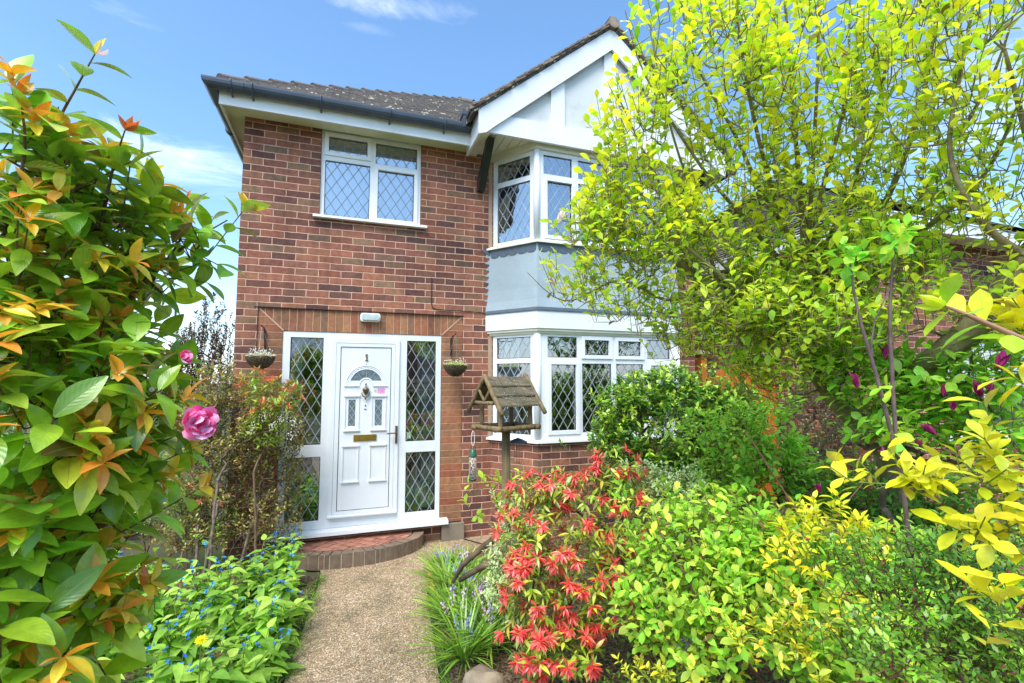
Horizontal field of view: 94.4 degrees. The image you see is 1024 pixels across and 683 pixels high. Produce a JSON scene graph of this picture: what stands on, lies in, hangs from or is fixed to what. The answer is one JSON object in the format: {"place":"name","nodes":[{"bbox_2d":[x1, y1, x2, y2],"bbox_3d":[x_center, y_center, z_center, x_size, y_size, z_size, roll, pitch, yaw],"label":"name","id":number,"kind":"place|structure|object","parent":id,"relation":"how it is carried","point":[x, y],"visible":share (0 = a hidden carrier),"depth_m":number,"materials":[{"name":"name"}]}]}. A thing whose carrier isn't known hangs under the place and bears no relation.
{"place":"outdoors","nodes":[
{"label":"outdoors","id":0,"kind":"place"},
{"bbox_2d":[241,535,513,682],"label":"path","id":1,"kind":"structure","parent":0,"point":[353,642],"depth_m":3.38,"materials":[{"name":"beige gravel"}]},
{"bbox_2d":[273,530,423,570],"bbox_3d":[-1.577,2.077,4.684,1.470,0.139,0.475,2,-5,-19],"label":"brick step","id":2,"kind":"object","parent":1,"relation":"on","point":[350,552],"visible":0.83,"depth_m":4.61,"materials":[{"name":"brown brick"}]},
{"bbox_2d":[271,570,450,682],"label":"grass","id":3,"kind":"structure","parent":1,"relation":"on","point":[307,616],"depth_m":3.21,"materials":[{"name":"green plant"}]},
{"bbox_2d":[308,567,431,674],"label":"fallen leaves","id":4,"kind":"object","parent":1,"relation":"on","point":[356,616],"visible":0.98,"depth_m":3.37,"materials":[{"name":"brown plant"}]},
{"bbox_2d":[3,383,792,682],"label":"ground","id":5,"kind":"structure","parent":0,"point":[162,551],"depth_m":5.03,"materials":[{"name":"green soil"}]},
{"bbox_2d":[0,408,218,541],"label":"garden shrub","id":6,"kind":"object","parent":5,"relation":"on","point":[25,445],"depth_m":5.24,"materials":[{"name":"green plant"}]},
{"bbox_2d":[5,393,225,470],"bbox_3d":[-16.388,1.293,5.226,23.390,2.005,2.159,2,-5,-19],"label":"hedge","id":7,"kind":"object","parent":5,"relation":"on","point":[156,422],"visible":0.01,"depth_m":8.68,"materials":[{"name":"green plant"}]},
{"bbox_2d":[144,292,234,489],"bbox_3d":[-4.384,0.807,6.392,1.491,2.970,0.986,2,-5,-19],"label":"purple leaved tree","id":8,"kind":"object","parent":5,"relation":"on","point":[220,348],"visible":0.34,"depth_m":6.34,"materials":[{"name":"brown plant"}]},
{"bbox_2d":[130,492,251,568],"bbox_3d":[-3.106,1.724,4.432,1.438,0.826,0.696,-1,-5,15],"label":"azalea bush","id":9,"kind":"object","parent":5,"relation":"on","point":[158,529],"visible":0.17,"depth_m":4.29,"materials":[{"name":"green plant"}]},
{"bbox_2d":[109,563,318,682],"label":"flower bed","id":10,"kind":"object","parent":5,"relation":"on","point":[130,676],"visible":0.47,"depth_m":3.79,"materials":[{"name":"brown plant"}]},
{"bbox_2d":[69,626,141,682],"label":"alkanet plant","id":11,"kind":"object","parent":10,"relation":"on","point":[115,650],"visible":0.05,"depth_m":2.24,"materials":[{"name":"green plant"}]},
{"bbox_2d":[70,581,146,682],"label":"alkanet plant","id":12,"kind":"object","parent":10,"relation":"on","point":[111,656],"visible":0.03,"depth_m":2.56,"materials":[{"name":"green plant"}]},
{"bbox_2d":[0,19,270,682],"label":"camellia","id":13,"kind":"object","parent":10,"relation":"on","point":[79,357],"visible":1,"depth_m":1.02,"materials":[{"name":"green plant"}]},
{"bbox_2d":[116,547,187,632],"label":"alkanet plant","id":14,"kind":"object","parent":10,"relation":"on","point":[152,566],"visible":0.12,"depth_m":3.40,"materials":[{"name":"green plant"}]},
{"bbox_2d":[139,578,199,666],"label":"alkanet plant","id":15,"kind":"object","parent":10,"relation":"on","point":[160,610],"visible":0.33,"depth_m":3.00,"materials":[{"name":"green plant"}]},
{"bbox_2d":[139,578,225,682],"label":"alkanet plant","id":16,"kind":"object","parent":10,"relation":"on","point":[195,624],"visible":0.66,"depth_m":2.64,"materials":[{"name":"green plant"}]},
{"bbox_2d":[129,624,235,682],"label":"alkanet plant","id":17,"kind":"object","parent":10,"relation":"on","point":[181,671],"visible":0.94,"depth_m":2.35,"materials":[{"name":"green plant"}]},
{"bbox_2d":[109,551,267,682],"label":"ground cover","id":18,"kind":"object","parent":10,"relation":"on","point":[140,671],"visible":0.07,"depth_m":3.00,"materials":[{"name":"green plant"}]},
{"bbox_2d":[161,472,231,570],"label":"pieris shrub","id":19,"kind":"object","parent":10,"relation":"on","point":[190,490],"visible":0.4,"depth_m":4.15,"materials":[{"name":"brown plant"}]},
{"bbox_2d":[194,634,208,682],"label":"dandelion","id":20,"kind":"object","parent":10,"relation":"on","point":[200,640],"visible":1,"depth_m":2.32,"materials":[{"name":"yellow plant"}]},
{"bbox_2d":[166,540,243,631],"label":"alkanet plant","id":21,"kind":"object","parent":10,"relation":"on","point":[202,586],"visible":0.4,"depth_m":3.40,"materials":[{"name":"green plant"}]},
{"bbox_2d":[189,555,260,649],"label":"alkanet plant","id":22,"kind":"object","parent":10,"relation":"on","point":[226,600],"visible":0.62,"depth_m":3.18,"materials":[{"name":"green plant"}]},
{"bbox_2d":[148,354,310,606],"bbox_3d":[-2.588,1.117,4.334,1.291,2.019,1.189,-2,-5,27],"label":"twiggy shrub","id":23,"kind":"object","parent":10,"relation":"on","point":[222,442],"visible":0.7,"depth_m":4.30,"materials":[{"name":"green plant"}]},
{"bbox_2d":[226,496,235,569],"bbox_3d":[-2.755,0.969,4.802,0.207,2.368,0.684,2,-5,-19],"label":"twiggy weigela","id":24,"kind":"object","parent":10,"relation":"on","point":[231,532],"visible":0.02,"depth_m":4.46,"materials":[{"name":"brown plant"}]},
{"bbox_2d":[191,634,282,682],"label":"alkanet plant","id":25,"kind":"object","parent":10,"relation":"on","point":[253,662],"visible":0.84,"depth_m":2.54,"materials":[{"name":"green plant"}]},
{"bbox_2d":[226,534,277,609],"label":"plant","id":26,"kind":"object","parent":10,"relation":"on","point":[257,561],"visible":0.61,"depth_m":3.68,"materials":[{"name":"green plant"}]},
{"bbox_2d":[212,578,300,666],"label":"alkanet plant","id":27,"kind":"object","parent":10,"relation":"on","point":[258,612],"visible":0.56,"depth_m":2.93,"materials":[{"name":"green plant"}]},
{"bbox_2d":[209,617,305,682],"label":"alkanet plant","id":28,"kind":"object","parent":10,"relation":"on","point":[279,645],"visible":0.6,"depth_m":2.80,"materials":[{"name":"green plant"}]},
{"bbox_2d":[233,365,305,578],"bbox_3d":[-2.127,1.152,4.119,0.632,1.901,0.506,2,-5,-19],"label":"pieris shrub","id":29,"kind":"object","parent":10,"relation":"on","point":[279,403],"visible":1,"depth_m":4.14,"materials":[{"name":"green plant"}]},
{"bbox_2d":[241,550,312,622],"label":"alkanet plant","id":30,"kind":"object","parent":10,"relation":"on","point":[262,589],"visible":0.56,"depth_m":3.46,"materials":[{"name":"green plant"}]},
{"bbox_2d":[249,584,315,646],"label":"alkanet plant","id":31,"kind":"object","parent":10,"relation":"on","point":[286,620],"visible":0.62,"depth_m":3.21,"materials":[{"name":"green plant"}]},
{"bbox_2d":[261,526,306,594],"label":"alkanet plant","id":32,"kind":"object","parent":10,"relation":"on","point":[282,553],"visible":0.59,"depth_m":3.93,"materials":[{"name":"green plant"}]},
{"bbox_2d":[424,557,442,572],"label":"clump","id":33,"kind":"object","parent":5,"relation":"on","point":[431,565],"visible":0.1,"depth_m":4.31,"materials":[{"name":"green plant"}]},
{"bbox_2d":[427,570,440,591],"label":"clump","id":34,"kind":"object","parent":5,"relation":"on","point":[429,581],"visible":0.15,"depth_m":3.98,"materials":[{"name":"green plant"}]},
{"bbox_2d":[430,593,440,627],"bbox_3d":[-0.552,2.026,3.570,0.124,0.124,0.416,1,-5,-14],"label":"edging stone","id":35,"kind":"object","parent":5,"relation":"on","point":[432,618],"visible":0.13,"depth_m":3.42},
{"bbox_2d":[201,16,736,564],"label":"house","id":36,"kind":"structure","parent":5,"relation":"on","point":[417,224],"depth_m":5.30,"materials":[{"name":"red brick"}]},
{"bbox_2d":[261,324,266,349],"bbox_3d":[-2.447,-0.036,4.664,0.018,0.239,0.264,2,-5,-19],"label":"basket bracket","id":37,"kind":"object","parent":36,"relation":"attached to","point":[265,333],"visible":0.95,"depth_m":4.77,"materials":[{"name":"black metal"}]},
{"bbox_2d":[245,327,276,369],"bbox_3d":[-2.408,0.063,4.551,0.276,0.414,0.270,2,-5,-19],"label":"hanging basket","id":38,"kind":"object","parent":37,"relation":"hanging from","point":[265,361],"visible":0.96,"depth_m":4.47,"materials":[{"name":"brown"}]},
{"bbox_2d":[327,343,397,518],"bbox_3d":[-1.564,0.918,5.029,0.690,1.801,0.114,2,-5,-19],"label":"door","id":39,"kind":"structure","parent":36,"relation":"in","point":[364,432],"depth_m":5.04,"materials":[{"name":"white plastic"}]},
{"bbox_2d":[360,312,379,321],"bbox_3d":[-1.528,-0.281,5.118,0.206,0.134,0.085,2,-5,-19],"label":"wall light","id":40,"kind":"object","parent":36,"relation":"attached to","point":[370,317],"visible":1,"depth_m":5.09,"materials":[{"name":"white plastic"}]},
{"bbox_2d":[313,129,426,228],"bbox_3d":[-1.551,-1.798,5.283,1.198,1.006,0.162,2,-5,-19],"label":"window","id":41,"kind":"structure","parent":36,"relation":"in","point":[369,162],"depth_m":5.29,"materials":[{"name":"white plastic"}]},
{"bbox_2d":[450,333,455,355],"bbox_3d":[-0.654,0.035,5.288,0.018,0.239,0.264,2,-5,-19],"label":"basket bracket","id":42,"kind":"object","parent":36,"relation":"attached to","point":[451,341],"visible":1,"depth_m":5.40,"materials":[{"name":"black metal"}]},
{"bbox_2d":[443,335,467,376],"bbox_3d":[-0.614,0.156,5.167,0.272,0.459,0.270,2,-5,-19],"label":"hanging basket","id":43,"kind":"object","parent":42,"relation":"hanging from","point":[457,369],"visible":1,"depth_m":5.09,"materials":[{"name":"brown"}]},
{"bbox_2d":[493,151,532,246],"bbox_3d":[0.050,-1.654,5.562,0.608,1.050,0.070,-3,-6,33],"label":"bay window","id":44,"kind":"structure","parent":36,"relation":"in","point":[498,186],"depth_m":5.60,"materials":[{"name":"white plastic"}]},
{"bbox_2d":[493,334,533,438],"bbox_3d":[0.050,0.505,5.385,0.608,1.157,0.070,-3,-6,33],"label":"bay window","id":45,"kind":"structure","parent":36,"relation":"in","point":[497,361],"depth_m":5.40,"materials":[{"name":"white plastic"}]},
{"bbox_2d":[486,148,678,267],"bbox_3d":[1.058,-1.602,5.951,2.844,1.090,0.712,2,-5,-19],"label":"bay window","id":46,"kind":"structure","parent":36,"relation":"in","point":[540,180],"depth_m":5.44,"materials":[{"name":"white plastic"}]},
{"bbox_2d":[486,334,683,443],"bbox_3d":[1.057,0.556,5.776,2.838,1.194,0.708,2,-5,-19],"label":"bay window","id":47,"kind":"structure","parent":36,"relation":"in","point":[543,386],"depth_m":5.35,"materials":[{"name":"white plastic"}]},
{"bbox_2d":[435,503,1023,682],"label":"flower bed","id":48,"kind":"object","parent":5,"relation":"on","point":[503,668],"depth_m":2.91,"materials":[{"name":"brown plant"}]},
{"bbox_2d":[403,550,479,587],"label":"bluebell clump","id":49,"kind":"object","parent":48,"relation":"on","point":[443,565],"visible":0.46,"depth_m":3.99,"materials":[{"name":"green plant"}]},
{"bbox_2d":[404,571,479,617],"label":"bluebell clump","id":50,"kind":"object","parent":48,"relation":"on","point":[444,589],"visible":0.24,"depth_m":3.58,"materials":[{"name":"green plant"}]},
{"bbox_2d":[414,541,469,572],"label":"bluebell clump","id":51,"kind":"object","parent":48,"relation":"on","point":[444,554],"visible":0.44,"depth_m":4.36,"materials":[{"name":"green plant"}]},
{"bbox_2d":[397,581,501,637],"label":"bluebell clump","id":52,"kind":"object","parent":48,"relation":"on","point":[445,610],"visible":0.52,"depth_m":3.26,"materials":[{"name":"green plant"}]},
{"bbox_2d":[398,596,520,682],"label":"bluebell clump","id":53,"kind":"object","parent":48,"relation":"on","point":[466,654],"visible":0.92,"depth_m":2.90,"materials":[{"name":"green plant"}]},
{"bbox_2d":[426,551,493,602],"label":"bluebell clump","id":54,"kind":"object","parent":48,"relation":"on","point":[476,576],"visible":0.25,"depth_m":3.81,"materials":[{"name":"green plant"}]},
{"bbox_2d":[432,546,490,574],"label":"bluebell clump","id":55,"kind":"object","parent":48,"relation":"on","point":[466,553],"visible":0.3,"depth_m":4.22,"materials":[{"name":"green plant"}]},
{"bbox_2d":[426,566,518,626],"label":"bluebell clump","id":56,"kind":"object","parent":48,"relation":"on","point":[482,582],"visible":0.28,"depth_m":3.42,"materials":[{"name":"green plant"}]},
{"bbox_2d":[451,534,502,583],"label":"fallen branch","id":57,"kind":"object","parent":48,"relation":"on","point":[471,556],"visible":0.8,"depth_m":3.36,"materials":[{"name":"brown wood"}]},
{"bbox_2d":[458,555,505,581],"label":"fallen branch","id":58,"kind":"object","parent":57,"relation":"on","point":[478,568],"visible":0.66,"depth_m":3.29,"materials":[{"name":"brown wood"}]},
{"bbox_2d":[432,579,533,667],"bbox_3d":[-0.179,1.798,3.070,0.845,0.334,0.815,5,-7,-44],"label":"bluebell clump","id":59,"kind":"object","parent":48,"relation":"on","point":[481,617],"visible":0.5,"depth_m":3.10,"materials":[{"name":"green plant"}]},
{"bbox_2d":[463,664,504,682],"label":"edging stone","id":60,"kind":"object","parent":48,"relation":"on","point":[480,673],"visible":1,"depth_m":2.42,"materials":[{"name":"beige stone"}]},
{"bbox_2d":[457,470,523,605],"bbox_3d":[-0.154,1.496,3.486,0.536,1.103,0.208,0,-5,3],"label":"sapling","id":61,"kind":"object","parent":48,"relation":"on","point":[496,498],"visible":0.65,"depth_m":3.51,"materials":[{"name":"green plant"}]},
{"bbox_2d":[466,374,546,616],"bbox_3d":[-0.043,1.185,3.374,0.415,1.904,0.447,4,-6,-38],"label":"bird table","id":62,"kind":"object","parent":48,"relation":"on","point":[499,393],"visible":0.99,"depth_m":3.37,"materials":[{"name":"brown wood"}]},
{"bbox_2d":[469,431,476,480],"bbox_3d":[-0.277,0.805,3.346,0.058,0.347,0.057,2,-5,-19],"label":"bird feeder","id":63,"kind":"object","parent":62,"relation":"hanging from","point":[472,465],"visible":1,"depth_m":3.32,"materials":[{"name":"green plastic"}]},
{"bbox_2d":[510,438,526,463],"bbox_3d":[0.044,0.788,3.491,0.140,0.211,0.140,2,-5,-19],"label":"bird feeder","id":64,"kind":"object","parent":62,"relation":"hanging from","point":[516,441],"visible":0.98,"depth_m":3.46,"materials":[{"name":"silver metal"}]},
{"bbox_2d":[480,480,567,649],"bbox_3d":[0.063,1.446,2.972,0.557,1.135,0.523,2,-5,-19],"label":"variegated euonymus","id":65,"kind":"object","parent":48,"relation":"on","point":[499,578],"visible":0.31,"depth_m":2.94,"materials":[{"name":"green plant"}]},
{"bbox_2d":[489,443,665,682],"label":"pieris shrub","id":66,"kind":"object","parent":48,"relation":"on","point":[550,634],"visible":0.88,"depth_m":2.58,"materials":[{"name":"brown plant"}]},
{"bbox_2d":[556,358,772,541],"bbox_3d":[1.528,1.149,4.498,2.202,2.012,1.065,0,-5,-4],"label":"laurel bush","id":67,"kind":"object","parent":48,"relation":"on","point":[630,397],"visible":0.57,"depth_m":4.46,"materials":[{"name":"green plant"}]},
{"bbox_2d":[614,457,733,644],"bbox_3d":[1.100,1.408,3.148,0.949,1.264,0.810,2,-5,-19],"label":"variegated euonymus","id":68,"kind":"object","parent":48,"relation":"on","point":[651,481],"visible":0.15,"depth_m":3.16,"materials":[{"name":"green plant"}]},
{"bbox_2d":[643,638,722,682],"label":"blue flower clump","id":69,"kind":"object","parent":48,"relation":"on","point":[678,676],"visible":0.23,"depth_m":2.36,"materials":[{"name":"green plant"}]},
{"bbox_2d":[664,588,777,682],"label":"variegated euonymus","id":70,"kind":"object","parent":48,"relation":"on","point":[685,640],"visible":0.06,"depth_m":2.53,"materials":[{"name":"green plant"}]},
{"bbox_2d":[611,576,892,682],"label":"golden euonymus","id":71,"kind":"object","parent":48,"relation":"on","point":[734,629],"visible":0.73,"depth_m":1.71,"materials":[{"name":"yellow plant"}]},
{"bbox_2d":[669,383,837,550],"bbox_3d":[1.795,1.180,3.505,1.277,1.766,0.718,0,-5,2],"label":"green shrub","id":72,"kind":"object","parent":48,"relation":"on","point":[740,475],"visible":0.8,"depth_m":3.46,"materials":[{"name":"green plant"}]},
{"bbox_2d":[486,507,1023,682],"bbox_3d":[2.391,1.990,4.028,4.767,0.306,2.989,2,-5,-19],"label":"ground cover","id":73,"kind":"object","parent":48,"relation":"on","point":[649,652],"visible":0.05,"depth_m":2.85,"materials":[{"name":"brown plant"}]},
{"bbox_2d":[527,0,1023,619],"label":"magnolia tree","id":74,"kind":"object","parent":48,"relation":"on","point":[773,304],"visible":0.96,"depth_m":2.48,"materials":[{"name":"green plant"}]},
{"bbox_2d":[598,430,1023,682],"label":"green shrub","id":75,"kind":"object","parent":48,"relation":"on","point":[732,571],"visible":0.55,"depth_m":2.08,"materials":[{"name":"green plant"}]},
{"bbox_2d":[768,372,876,525],"bbox_3d":[3.818,1.262,5.535,1.657,1.956,1.082,0,-5,5],"label":"dark conifer like bush","id":76,"kind":"object","parent":48,"relation":"on","point":[828,439],"visible":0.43,"depth_m":5.52,"materials":[{"name":"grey plant"}]},
{"bbox_2d":[754,487,896,682],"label":"golden euonymus","id":77,"kind":"object","parent":48,"relation":"on","point":[783,529],"visible":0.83,"depth_m":1.94,"materials":[{"name":"yellow plant"}]},
{"bbox_2d":[820,213,943,665],"bbox_3d":[1.435,0.716,1.749,0.464,2.375,0.277,2,-5,-19],"label":"purple stemmed sapling","id":78,"kind":"object","parent":48,"relation":"on","point":[900,245],"visible":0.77,"depth_m":1.80,"materials":[{"name":"green plant"}]},
{"bbox_2d":[766,451,1023,584],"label":"green shrub","id":79,"kind":"object","parent":48,"relation":"on","point":[920,501],"visible":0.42,"depth_m":2.91,"materials":[{"name":"green plant"}]},
{"bbox_2d":[784,313,1023,664],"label":"purple magnolia","id":80,"kind":"object","parent":48,"relation":"on","point":[940,386],"visible":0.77,"depth_m":2.28,"materials":[{"name":"grey plant"}]},
{"bbox_2d":[794,509,1023,682],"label":"cotoneaster","id":81,"kind":"object","parent":48,"relation":"on","point":[968,651],"visible":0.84,"depth_m":1.08,"materials":[{"name":"green plant"}]},
{"bbox_2d":[813,419,1023,568],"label":"golden choisya","id":82,"kind":"object","parent":48,"relation":"on","point":[991,445],"visible":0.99,"depth_m":0.98,"materials":[{"name":"yellow plant"}]},
{"bbox_2d":[935,559,1023,650],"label":"golden choisya","id":83,"kind":"object","parent":48,"relation":"on","point":[977,580],"visible":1,"depth_m":0.85,"materials":[{"name":"yellow plant"}]},
{"bbox_2d":[941,273,1023,430],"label":"golden choisya","id":84,"kind":"object","parent":48,"relation":"on","point":[1011,315],"visible":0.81,"depth_m":0.86,"materials":[{"name":"yellow plant"}]},
{"bbox_2d":[914,273,1023,352],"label":"overhanging sprig","id":85,"kind":"object","parent":84,"relation":"attached to","point":[980,303],"visible":1,"depth_m":0.64,"materials":[{"name":"yellow plant"}]},
{"bbox_2d":[695,350,779,496],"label":"garden gate","id":86,"kind":"structure","parent":5,"relation":"on","point":[721,373],"depth_m":6.97,"materials":[{"name":"brown wood"}]},
{"bbox_2d":[691,180,1023,515],"bbox_3d":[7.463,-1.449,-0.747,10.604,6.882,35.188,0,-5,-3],"label":"neighbour house","id":87,"kind":"structure","parent":5,"relation":"on","point":[947,326],"depth_m":6.59,"materials":[{"name":"red brick"}]},
{"bbox_2d":[699,296,722,338],"bbox_3d":[3.609,-0.545,8.620,0.140,0.987,0.700,2,-5,-19],"label":"window","id":88,"kind":"structure","parent":87,"relation":"in","point":[701,296],"depth_m":8.87,"materials":[{"name":"white plastic"}]},
{"bbox_2d":[944,343,1023,441],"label":"window","id":89,"kind":"structure","parent":87,"relation":"in","point":[985,354],"depth_m":6.68,"materials":[{"name":"white plastic"}]},
{"bbox_2d":[0,0,1023,382],"label":"sky","id":90,"kind":"structure","parent":0,"point":[470,49],"materials":[{"name":"blue"}]}
]}

